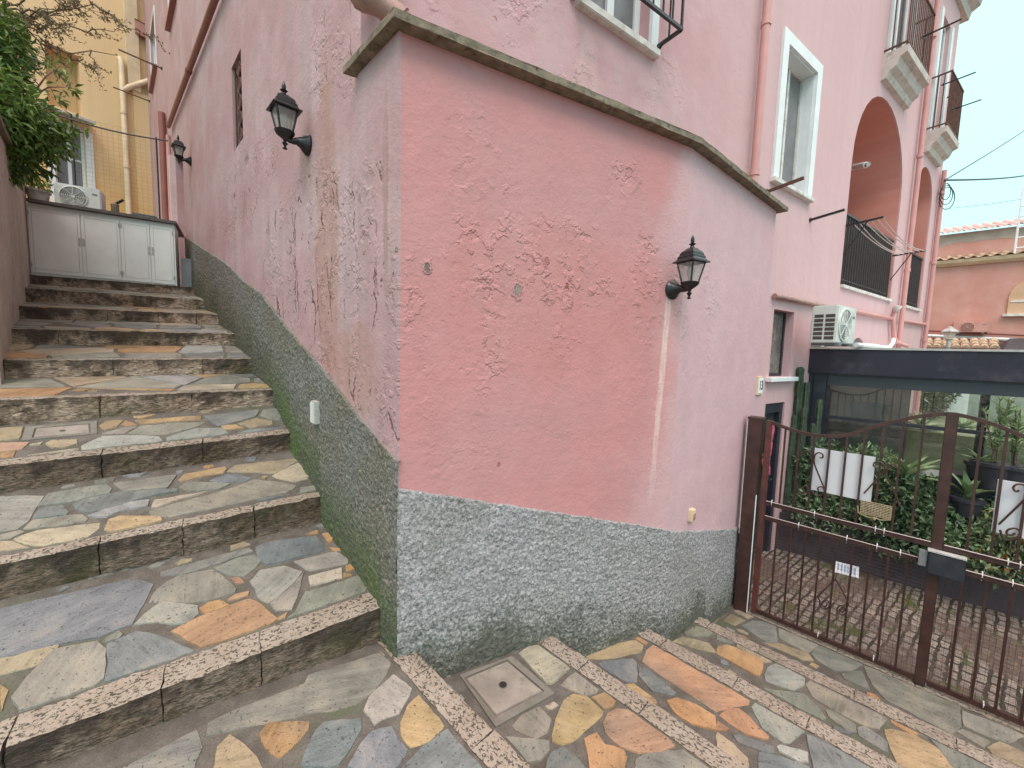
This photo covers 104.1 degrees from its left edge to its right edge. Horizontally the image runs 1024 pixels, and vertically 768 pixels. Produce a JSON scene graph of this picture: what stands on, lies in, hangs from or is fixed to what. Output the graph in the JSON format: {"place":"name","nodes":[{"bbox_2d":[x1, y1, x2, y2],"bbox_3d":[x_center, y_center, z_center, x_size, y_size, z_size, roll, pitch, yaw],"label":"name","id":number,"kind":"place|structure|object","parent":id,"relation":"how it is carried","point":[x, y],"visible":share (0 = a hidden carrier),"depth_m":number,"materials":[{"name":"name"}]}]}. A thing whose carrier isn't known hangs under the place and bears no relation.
{"place":"outdoors","nodes":[
{"label":"outdoors","id":0,"kind":"place"},
{"bbox_2d":[60,287,188,296],"bbox_3d":[-5.334,0.311,5.496,2.062,3.242,0.893,-2,6,-34],"label":"stair core","id":1,"kind":"object","parent":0,"point":[103,291],"depth_m":5.22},
{"bbox_2d":[29,274,194,295],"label":"stair kerb","id":2,"kind":"structure","parent":1,"relation":"on","point":[100,284],"depth_m":5.57,"materials":[{"name":"stone"}]},
{"bbox_2d":[26,284,201,299],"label":"stair paving","id":3,"kind":"structure","parent":1,"relation":"on","point":[106,291],"depth_m":5.29,"materials":[{"name":"stone"}]},
{"bbox_2d":[0,405,286,459],"bbox_3d":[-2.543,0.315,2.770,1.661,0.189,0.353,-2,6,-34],"label":"stair paving","id":4,"kind":"structure","parent":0,"point":[140,436],"depth_m":2.77,"materials":[{"name":"stone"}]},
{"bbox_2d":[21,420,96,440],"bbox_3d":[-2.920,0.315,2.592,0.352,0.112,0.154,-2,6,-35],"label":"manhole cover","id":5,"kind":"object","parent":4,"relation":"in","point":[60,430],"visible":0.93,"depth_m":2.58,"materials":[{"name":"concrete"}]},
{"bbox_2d":[0,388,272,425],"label":"stair kerb","id":6,"kind":"structure","parent":4,"relation":"on","point":[31,410],"depth_m":2.83,"materials":[{"name":"stone"}]},
{"bbox_2d":[0,451,315,556],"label":"stair core","id":7,"kind":"object","parent":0,"point":[228,464],"visible":0.11,"depth_m":2.47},
{"bbox_2d":[0,429,290,493],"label":"stair kerb","id":8,"kind":"structure","parent":7,"relation":"on","point":[26,473],"depth_m":2.56,"materials":[{"name":"stone"}]},
{"bbox_2d":[0,456,315,551],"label":"stair paving","id":9,"kind":"structure","parent":7,"relation":"on","point":[98,501],"depth_m":2.36,"materials":[{"name":"stone"}]},
{"bbox_2d":[0,523,368,738],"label":"stair core","id":10,"kind":"object","parent":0,"point":[11,682],"visible":0.17,"depth_m":2.05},
{"bbox_2d":[0,492,320,599],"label":"stair kerb","id":11,"kind":"structure","parent":10,"relation":"on","point":[41,568],"depth_m":2.19,"materials":[{"name":"stone"}]},
{"bbox_2d":[0,524,366,712],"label":"stair paving","id":12,"kind":"structure","parent":10,"relation":"on","point":[35,633],"depth_m":1.90,"materials":[{"name":"stone"}]},
{"bbox_2d":[42,642,487,767],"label":"stair step","id":13,"kind":"object","parent":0,"point":[125,751],"depth_m":1.59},
{"bbox_2d":[0,592,380,767],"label":"stair kerb","id":14,"kind":"structure","parent":13,"relation":"on","point":[67,727],"depth_m":1.67,"materials":[{"name":"stone"}]},
{"bbox_2d":[123,650,481,767],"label":"street paving","id":15,"kind":"structure","parent":13,"relation":"on","point":[336,688],"depth_m":1.60,"materials":[{"name":"stone"}]},
{"bbox_2d":[443,643,712,767],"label":"stair step","id":16,"kind":"object","parent":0,"point":[577,748],"depth_m":1.94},
{"bbox_2d":[378,641,532,767],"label":"street kerb","id":17,"kind":"structure","parent":16,"relation":"on","point":[494,748],"depth_m":1.68,"materials":[{"name":"stone"}]},
{"bbox_2d":[460,656,554,727],"bbox_3d":[-0.030,1.587,2.094,0.352,0.039,0.369,-2,6,-35],"label":"manhole cover","id":18,"kind":"object","parent":16,"relation":"on","point":[502,687],"visible":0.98,"depth_m":2.06,"materials":[{"name":"concrete"}]},
{"bbox_2d":[446,645,707,767],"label":"street paving","id":19,"kind":"structure","parent":16,"relation":"on","point":[577,716],"depth_m":1.84,"materials":[{"name":"stone"}]},
{"bbox_2d":[588,635,872,767],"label":"stair step","id":20,"kind":"object","parent":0,"point":[799,742],"visible":0.14,"depth_m":2.20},
{"bbox_2d":[537,636,746,767],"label":"street kerb","id":21,"kind":"structure","parent":20,"relation":"on","point":[687,738],"depth_m":1.97,"materials":[{"name":"stone"}]},
{"bbox_2d":[586,637,869,767],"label":"street paving","id":22,"kind":"structure","parent":20,"relation":"on","point":[711,693],"depth_m":2.23,"materials":[{"name":"stone"}]},
{"bbox_2d":[638,630,904,767],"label":"street kerb","id":23,"kind":"structure","parent":20,"relation":"on","point":[844,742],"depth_m":2.27,"materials":[{"name":"stone"}]},
{"bbox_2d":[673,623,990,767],"bbox_3d":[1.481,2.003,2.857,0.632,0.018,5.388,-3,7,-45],"label":"street paving","id":24,"kind":"structure","parent":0,"point":[908,748],"depth_m":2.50,"materials":[{"name":"stone"}]},
{"bbox_2d":[715,607,1023,767],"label":"stair step","id":25,"kind":"object","parent":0,"point":[838,677],"visible":0.11,"depth_m":3.06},
{"bbox_2d":[694,617,1019,767],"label":"street kerb","id":26,"kind":"structure","parent":25,"relation":"on","point":[945,738],"depth_m":2.57,"materials":[{"name":"stone"}]},
{"bbox_2d":[713,610,1023,767],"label":"street paving","id":27,"kind":"structure","parent":25,"relation":"on","point":[933,710],"depth_m":2.86,"materials":[{"name":"stone"}]},
{"bbox_2d":[731,604,1023,732],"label":"street kerb","id":28,"kind":"structure","parent":25,"relation":"on","point":[1012,725],"depth_m":3.04,"materials":[{"name":"stone"}]},
{"bbox_2d":[733,415,765,612],"bbox_3d":[2.215,1.229,3.707,0.122,1.864,0.154,-3,7,-44],"label":"gate post","id":29,"kind":"object","parent":28,"relation":"on","point":[754,454],"visible":0.98,"depth_m":3.67,"materials":[{"name":"metal"}]},
{"bbox_2d":[751,412,966,686],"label":"iron gate","id":30,"kind":"structure","parent":29,"relation":"attached to","point":[845,474],"depth_m":3.15,"materials":[{"name":"brown metal"}]},
{"bbox_2d":[835,561,858,577],"bbox_3d":[4.002,2.219,4.775,0.235,0.090,0.151,5,6,35],"label":"sign","id":31,"kind":"object","parent":30,"relation":"attached to","point":[840,565],"visible":0.75,"depth_m":4.77,"materials":[{"name":"plastic"}]},
{"bbox_2d":[857,500,891,520],"bbox_3d":[2.782,0.978,3.073,0.024,0.133,0.200,-3,7,-43],"label":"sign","id":32,"kind":"object","parent":30,"relation":"attached to","point":[877,513],"visible":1,"depth_m":3.07,"materials":[{"name":"beige metal"}]},
{"bbox_2d":[926,413,1023,726],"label":"iron gate","id":33,"kind":"structure","parent":28,"relation":"on","point":[1008,516],"depth_m":2.67,"materials":[{"name":"brown metal"}]},
{"bbox_2d":[750,548,1023,719],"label":"courtyard","id":34,"kind":"structure","parent":0,"point":[962,628],"depth_m":3.87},
{"bbox_2d":[776,511,1023,618],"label":"planter wall","id":35,"kind":"structure","parent":34,"relation":"on","point":[1019,602],"depth_m":4.64,"materials":[{"name":"stone"}]},
{"bbox_2d":[782,367,822,516],"bbox_3d":[3.781,0.780,5.190,0.348,1.993,0.161,6,6,41],"label":"cactus","id":36,"kind":"object","parent":35,"relation":"on","point":[800,405],"visible":0.62,"depth_m":5.18,"materials":[{"name":"plant"}]},
{"bbox_2d":[787,437,918,547],"bbox_3d":[4.163,1.316,4.919,1.250,1.266,0.908,6,6,41],"label":"shrub","id":37,"kind":"object","parent":35,"relation":"in","point":[817,507],"visible":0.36,"depth_m":4.88,"materials":[{"name":"green plant"}]},
{"bbox_2d":[864,471,1009,568],"bbox_3d":[4.658,1.519,4.423,0.887,1.061,1.091,-3,7,-44],"label":"shrub","id":38,"kind":"object","parent":35,"relation":"in","point":[955,532],"visible":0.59,"depth_m":4.38,"materials":[{"name":"green plant"}]},
{"bbox_2d":[949,469,991,518],"bbox_3d":[4.823,1.155,4.155,0.361,0.482,0.450,2,5,0],"label":"agave","id":39,"kind":"object","parent":35,"relation":"in","point":[962,504],"visible":0.81,"depth_m":4.16,"materials":[{"name":"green plant"}]},
{"bbox_2d":[959,496,1023,589],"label":"shrub","id":40,"kind":"object","parent":35,"relation":"in","point":[1011,545],"visible":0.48,"depth_m":4.02,"materials":[{"name":"green plant"}]},
{"bbox_2d":[800,347,1023,552],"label":"pergola","id":41,"kind":"object","parent":34,"relation":"on","point":[854,389],"visible":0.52,"depth_m":5.07,"materials":[{"name":"metal"}]},
{"bbox_2d":[810,305,856,346],"bbox_3d":[3.875,-0.688,4.808,0.603,0.464,0.282,-2,6,-34],"label":"air conditioner","id":42,"kind":"object","parent":41,"relation":"on","point":[832,325],"visible":1,"depth_m":4.66,"materials":[{"name":"plastic"}]},
{"bbox_2d":[854,338,895,347],"bbox_3d":[5.488,-0.628,5.920,3.131,0.246,0.148,-3,6,-40],"label":"pipe","id":43,"kind":"object","parent":41,"relation":"on","point":[867,345],"visible":0.86,"depth_m":5.18,"materials":[{"name":"plastic"}]},
{"bbox_2d":[902,465,938,512],"bbox_3d":[6.457,1.777,6.257,0.560,0.815,0.600,6,7,43],"label":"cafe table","id":44,"kind":"object","parent":41,"relation":"on","point":[933,472],"visible":0.04,"depth_m":6.15,"materials":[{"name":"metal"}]},
{"bbox_2d":[950,470,995,499],"bbox_3d":[5.475,1.146,4.034,1.470,0.212,0.260,6,6,40],"label":"potted plant","id":45,"kind":"object","parent":41,"relation":"attached to","point":[987,494],"visible":0.1,"depth_m":4.36,"materials":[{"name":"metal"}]},
{"bbox_2d":[958,448,1001,478],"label":"potted yucca","id":46,"kind":"object","parent":45,"relation":"on","point":[970,467],"visible":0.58,"depth_m":4.24,"materials":[{"name":"plastic"}]},
{"bbox_2d":[969,396,1020,490],"bbox_3d":[5.030,0.600,4.140,0.350,0.975,0.345,2,5,0],"label":"potted oleander","id":47,"kind":"object","parent":45,"relation":"in","point":[988,474],"visible":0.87,"depth_m":4.12,"materials":[{"name":"green plant"}]},
{"bbox_2d":[1004,406,1023,482],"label":"potted oleander","id":48,"kind":"object","parent":45,"relation":"in","point":[1015,474],"visible":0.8,"depth_m":4.05,"materials":[{"name":"green plant"}]},
{"bbox_2d":[940,0,1023,234],"label":"sky","id":49,"kind":"structure","parent":0,"point":[990,44],"materials":[{"name":"white"}]},
{"label":"garden ground","id":50,"kind":"structure","parent":0,"visible":0},
{"bbox_2d":[941,327,958,348],"bbox_3d":[11.084,0.309,10.294,0.220,3.550,0.220,2,5,0],"label":"street lamp","id":51,"kind":"object","parent":50,"relation":"on","point":[948,340],"visible":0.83,"depth_m":10.15,"materials":[{"name":"white metal"}]},
{"bbox_2d":[902,416,1023,476],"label":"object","id":52,"kind":"object","parent":50,"relation":"on","point":[933,441],"depth_m":7.61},
{"bbox_2d":[872,452,940,480],"bbox_3d":[4.601,0.901,4.601,0.754,0.379,0.694,2,5,0],"label":"agave","id":53,"kind":"object","parent":52,"relation":"on","point":[910,469],"visible":0.74,"depth_m":4.53,"materials":[{"name":"green plant"}]},
{"bbox_2d":[908,409,958,432],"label":"garden plant","id":54,"kind":"object","parent":52,"relation":"on","point":[919,421],"visible":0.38,"depth_m":7.84,"materials":[{"name":"green plant"}]},
{"bbox_2d":[919,391,962,419],"bbox_3d":[9.691,0.257,9.300,1.216,1.245,0.984,2,5,0],"label":"garden tree","id":55,"kind":"object","parent":52,"relation":"on","point":[927,398],"visible":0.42,"depth_m":9.15,"materials":[{"name":"green plant"}]},
{"bbox_2d":[943,394,968,420],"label":"garden shed","id":56,"kind":"structure","parent":52,"relation":"on","point":[960,406],"depth_m":9.25,"materials":[{"name":"white"}]},
{"bbox_2d":[931,408,994,430],"bbox_3d":[9.026,0.751,8.011,0.888,0.483,1.026,2,5,0],"label":"garden plant","id":57,"kind":"object","parent":52,"relation":"on","point":[962,424],"visible":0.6,"depth_m":7.97,"materials":[{"name":"green plant"}]},
{"bbox_2d":[919,392,1023,422],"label":"garden wall","id":58,"kind":"structure","parent":52,"relation":"on","point":[973,404],"depth_m":9.38,"materials":[{"name":"stone"}]},
{"bbox_2d":[927,337,999,348],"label":"roof tiles","id":59,"kind":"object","parent":50,"relation":"on","point":[981,343],"depth_m":10.69,"materials":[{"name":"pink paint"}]},
{"bbox_2d":[928,189,1023,348],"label":"coral house","id":60,"kind":"structure","parent":50,"relation":"on","point":[979,275],"depth_m":12.60,"materials":[{"name":"paint"}]},
{"bbox_2d":[952,321,989,333],"bbox_3d":[14.348,-1.764,12.506,0.750,0.360,0.332,6,7,43],"label":"air conditioner","id":61,"kind":"object","parent":60,"relation":"attached to","point":[981,327],"visible":1,"depth_m":12.39,"materials":[{"name":"pink paint"}]},
{"bbox_2d":[999,338,1023,349],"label":"canopy","id":62,"kind":"object","parent":50,"relation":"on","point":[1013,344],"visible":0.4,"depth_m":11.12,"materials":[{"name":"metal"}]},
{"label":"stair core","id":63,"kind":"structure","parent":0,"visible":0},
{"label":"stair paving","id":64,"kind":"structure","parent":63,"relation":"on","visible":0},
{"bbox_2d":[26,198,183,285],"bbox_3d":[-5.912,-1.957,5.973,1.507,0.995,0.950,-2,6,-34],"label":"meter cabinet","id":65,"kind":"object","parent":64,"relation":"on","point":[70,241],"visible":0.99,"depth_m":5.57,"materials":[{"name":"white metal"}]},
{"bbox_2d":[25,175,53,200],"bbox_3d":[-6.426,-2.643,5.418,0.374,0.438,0.345,5,6,37],"label":"flower pot","id":66,"kind":"object","parent":65,"relation":"on","point":[37,193],"visible":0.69,"depth_m":5.37,"materials":[{"name":"white plant"}]},
{"bbox_2d":[54,182,105,209],"bbox_3d":[-6.136,-2.609,5.686,0.460,0.340,0.282,-2,6,-34],"label":"air conditioner","id":67,"kind":"object","parent":65,"relation":"on","point":[69,194],"visible":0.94,"depth_m":5.59,"materials":[{"name":"plastic"}]},
{"bbox_2d":[70,114,160,218],"bbox_3d":[-6.089,-3.225,6.174,0.961,1.485,0.024,-2,6,-34],"label":"fence","id":68,"kind":"object","parent":65,"relation":"on","point":[157,183],"visible":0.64,"depth_m":6.20,"materials":[{"name":"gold metal"}]},
{"bbox_2d":[47,111,167,140],"bbox_3d":[-6.101,-3.881,6.073,1.330,0.070,0.022,-2,6,-34],"label":"cable","id":69,"kind":"object","parent":68,"relation":"attached to","point":[113,130],"visible":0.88,"depth_m":6.09,"materials":[{"name":"rubber"}]},
{"bbox_2d":[110,199,123,211],"bbox_3d":[-5.803,-2.586,5.869,0.162,0.282,0.095,2,5,0],"label":"vent stack","id":70,"kind":"object","parent":65,"relation":"on","point":[115,207],"visible":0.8,"depth_m":5.85,"materials":[{"name":"metal"}]},
{"bbox_2d":[181,258,191,286],"bbox_3d":[-5.063,-1.722,6.231,0.140,0.450,0.040,-2,6,-34],"label":"grey board","id":71,"kind":"object","parent":64,"relation":"on","point":[186,272],"visible":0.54,"depth_m":6.21,"materials":[{"name":"metal"}]},
{"label":"ground","id":72,"kind":"structure","parent":0,"visible":0},
{"bbox_2d":[0,0,93,190],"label":"overhanging tree","id":73,"kind":"object","parent":72,"relation":"on","point":[25,118],"visible":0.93,"depth_m":3.98,"materials":[{"name":"green plant"}]},
{"bbox_2d":[0,0,169,90],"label":"bare branches","id":74,"kind":"object","parent":73,"relation":"attached to","point":[39,13],"visible":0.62,"depth_m":4.93,"materials":[{"name":"brown plant"}]},
{"bbox_2d":[0,0,153,215],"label":"yellow house","id":75,"kind":"structure","parent":72,"relation":"on","point":[111,106],"depth_m":9.80,"materials":[{"name":"paint"}]},
{"bbox_2d":[35,102,95,201],"bbox_3d":[-10.286,-4.124,9.299,0.650,4.247,0.945,5,6,32],"label":"window","id":76,"kind":"structure","parent":75,"relation":"in","point":[67,177],"depth_m":9.53,"materials":[{"name":"white metal"}]},
{"bbox_2d":[134,18,144,38],"bbox_3d":[-9.426,-9.027,10.186,0.070,0.350,0.300,5,6,32],"label":"wall plaque","id":77,"kind":"object","parent":75,"relation":"attached to","point":[139,25],"depth_m":10.13,"materials":[{"name":"paint"}]},
{"bbox_2d":[14,320,229,332],"bbox_3d":[-4.038,0.693,4.275,1.987,2.763,0.891,-2,6,-34],"label":"stair core","id":78,"kind":"object","parent":72,"relation":"on","point":[58,324],"visible":0.08,"depth_m":3.86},
{"bbox_2d":[19,306,218,324],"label":"stair kerb","id":79,"kind":"structure","parent":78,"relation":"on","point":[37,312],"depth_m":4.35,"materials":[{"name":"stone"}]},
{"bbox_2d":[12,319,231,332],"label":"stair paving","id":80,"kind":"structure","parent":78,"relation":"on","point":[104,325],"depth_m":4.09,"materials":[{"name":"stone"}]},
{"bbox_2d":[0,374,262,397],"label":"stair core","id":81,"kind":"object","parent":72,"relation":"on","point":[69,392],"visible":0.1,"depth_m":2.91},
{"bbox_2d":[0,115,30,384],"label":"alley side wall","id":82,"kind":"structure","parent":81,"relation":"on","point":[15,267],"depth_m":3.67,"materials":[{"name":"paint"}]},
{"bbox_2d":[3,358,252,378],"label":"stair kerb","id":83,"kind":"structure","parent":81,"relation":"on","point":[53,368],"depth_m":3.28,"materials":[{"name":"stone"}]},
{"bbox_2d":[0,374,268,397],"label":"stair paving","id":84,"kind":"structure","parent":81,"relation":"on","point":[18,387],"depth_m":3.10,"materials":[{"name":"stone"}]},
{"bbox_2d":[15,345,249,358],"bbox_3d":[-3.465,0.878,3.738,1.926,2.516,0.761,-2,6,-34],"label":"stair core","id":85,"kind":"object","parent":72,"relation":"on","point":[121,355],"visible":0.09,"depth_m":3.62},
{"bbox_2d":[11,328,234,346],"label":"stair kerb","id":86,"kind":"structure","parent":85,"relation":"on","point":[37,336],"depth_m":3.77,"materials":[{"name":"stone"}]},
{"bbox_2d":[4,344,248,358],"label":"stair paving","id":87,"kind":"structure","parent":85,"relation":"on","point":[72,351],"depth_m":3.53,"materials":[{"name":"stone"}]},
{"bbox_2d":[143,0,982,678],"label":"pink house","id":88,"kind":"structure","parent":72,"relation":"on","point":[435,270],"depth_m":2.62,"materials":[{"name":"paint"}]},
{"bbox_2d":[148,4,156,93],"bbox_3d":[-8.098,-7.506,9.040,1.370,1.250,0.170,6,7,45],"label":"window","id":89,"kind":"structure","parent":88,"relation":"in","point":[153,72],"depth_m":9.05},
{"bbox_2d":[165,0,175,31],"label":"window","id":90,"kind":"structure","parent":88,"relation":"in","point":[171,3],"depth_m":6.61,"materials":[{"name":"wood"}]},
{"bbox_2d":[171,135,191,165],"bbox_3d":[-4.842,-3.425,5.844,0.162,0.404,0.221,6,7,45],"label":"wall lantern","id":91,"kind":"object","parent":88,"relation":"attached to","point":[178,145],"depth_m":5.82,"materials":[{"name":"black metal"}]},
{"bbox_2d":[266,81,311,155],"bbox_3d":[-1.392,-1.668,2.500,0.162,0.404,0.221,6,7,45],"label":"wall lantern","id":92,"kind":"object","parent":88,"relation":"attached to","point":[283,107],"depth_m":2.47,"materials":[{"name":"black metal"}]},
{"bbox_2d":[310,400,319,424],"bbox_3d":[-1.282,0.186,2.623,0.080,0.150,0.064,6,7,45],"label":"junction box","id":93,"kind":"object","parent":88,"relation":"attached to","point":[314,412],"visible":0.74,"depth_m":2.59,"materials":[{"name":"plastic"}]},
{"bbox_2d":[573,0,684,60],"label":"window","id":94,"kind":"structure","parent":88,"relation":"in","point":[620,17],"depth_m":3.05,"materials":[{"name":"stone"}]},
{"bbox_2d":[665,235,710,298],"bbox_3d":[1.137,-0.753,2.594,0.162,0.404,0.221,-1,6,-28],"label":"wall lantern","id":95,"kind":"object","parent":88,"relation":"attached to","point":[691,256],"depth_m":2.56,"materials":[{"name":"black metal"}]},
{"bbox_2d":[688,508,695,521],"bbox_3d":[1.400,1.020,3.112,0.070,0.095,0.044,-3,6,-41],"label":"doorbell","id":96,"kind":"object","parent":88,"relation":"attached to","point":[691,514],"visible":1,"depth_m":3.09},
{"bbox_2d":[755,376,763,394],"bbox_3d":[2.396,0.015,3.867,0.144,0.176,0.032,-3,6,-41],"label":"house number tile","id":97,"kind":"object","parent":88,"relation":"attached to","point":[759,385],"visible":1,"depth_m":3.83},
{"bbox_2d":[754,402,782,556],"bbox_3d":[3.212,1.218,5.095,0.520,1.985,0.080,-2,6,-34],"label":"side door","id":98,"kind":"structure","parent":88,"relation":"in","point":[773,411],"depth_m":5.15,"materials":[{"name":"metal"}]},
{"bbox_2d":[765,311,798,381],"bbox_3d":[3.316,-0.469,4.957,0.740,0.865,0.210,-2,6,-34],"label":"window","id":99,"kind":"structure","parent":88,"relation":"in","point":[779,320],"depth_m":5.07,"materials":[{"name":"metal"}]},
{"bbox_2d":[766,176,803,191],"bbox_3d":[2.890,-2.109,4.261,0.060,0.078,0.384,-2,6,-34],"label":"clothes pole","id":100,"kind":"object","parent":88,"relation":"attached to","point":[786,184],"visible":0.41,"depth_m":4.23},
{"bbox_2d":[770,26,822,202],"bbox_3d":[3.265,-3.046,4.695,1.050,1.600,0.260,-2,6,-34],"label":"window","id":101,"kind":"structure","parent":88,"relation":"in","point":[799,69],"depth_m":4.81,"materials":[{"name":"stone"}]},
{"bbox_2d":[809,208,844,222],"bbox_3d":[3.861,-2.069,4.920,0.060,0.077,0.383,-2,6,-34],"label":"clothes pole","id":102,"kind":"object","parent":88,"relation":"attached to","point":[825,215],"visible":0.89,"depth_m":4.90,"materials":[{"name":"black metal"}]},
{"bbox_2d":[851,162,870,170],"bbox_3d":[5.865,-3.679,6.730,0.100,0.191,0.387,2,5,4],"label":"tube lamp","id":103,"kind":"object","parent":88,"relation":"attached to","point":[862,165],"visible":0.91,"depth_m":6.67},
{"bbox_2d":[843,216,925,279],"bbox_3d":[5.813,-2.036,6.192,2.279,0.538,0.414,-2,6,-34],"label":"clothes airer","id":104,"kind":"object","parent":88,"relation":"attached to","point":[886,249],"visible":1,"depth_m":5.90,"materials":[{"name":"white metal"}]},
{"bbox_2d":[881,0,935,109],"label":"balcony","id":105,"kind":"structure","parent":88,"relation":"in","point":[904,74],"depth_m":6.06,"materials":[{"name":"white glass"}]},
{"bbox_2d":[923,18,961,38],"bbox_3d":[6.393,-5.296,5.960,0.060,0.058,0.425,-2,6,-34],"label":"clothes pole","id":106,"kind":"object","parent":88,"relation":"attached to","point":[924,36],"visible":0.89,"depth_m":5.94,"materials":[{"name":"black metal"}]},
{"bbox_2d":[924,5,963,167],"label":"balcony","id":107,"kind":"structure","parent":88,"relation":"in","point":[940,143],"depth_m":7.45,"materials":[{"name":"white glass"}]},
{"bbox_2d":[938,183,954,209],"bbox_3d":[8.876,-3.819,8.137,0.395,0.494,0.096,2,5,0],"label":"wire coil","id":108,"kind":"object","parent":88,"relation":"attached to","point":[940,195],"visible":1,"depth_m":8.13,"materials":[{"name":"rubber"}]},
{"bbox_2d":[943,175,1023,180],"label":"overhead wire","id":109,"kind":"object","parent":88,"relation":"attached to","point":[981,179],"visible":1,"depth_m":9.39,"materials":[{"name":"rubber"}]},
{"bbox_2d":[946,131,1023,178],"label":"overhead wire","id":110,"kind":"object","parent":88,"relation":"attached to","point":[982,157],"visible":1,"depth_m":9.40,"materials":[{"name":"rubber"}]},
{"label":"stair core","id":111,"kind":"structure","parent":0,"visible":0},
{"bbox_2d":[25,287,204,309],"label":"stair kerb","id":112,"kind":"structure","parent":111,"relation":"on","point":[39,295],"depth_m":4.97,"materials":[{"name":"stone"}]},
{"bbox_2d":[20,302,215,313],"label":"stair paving","id":113,"kind":"structure","parent":111,"relation":"on","point":[62,305],"depth_m":4.69,"materials":[{"name":"stone"}]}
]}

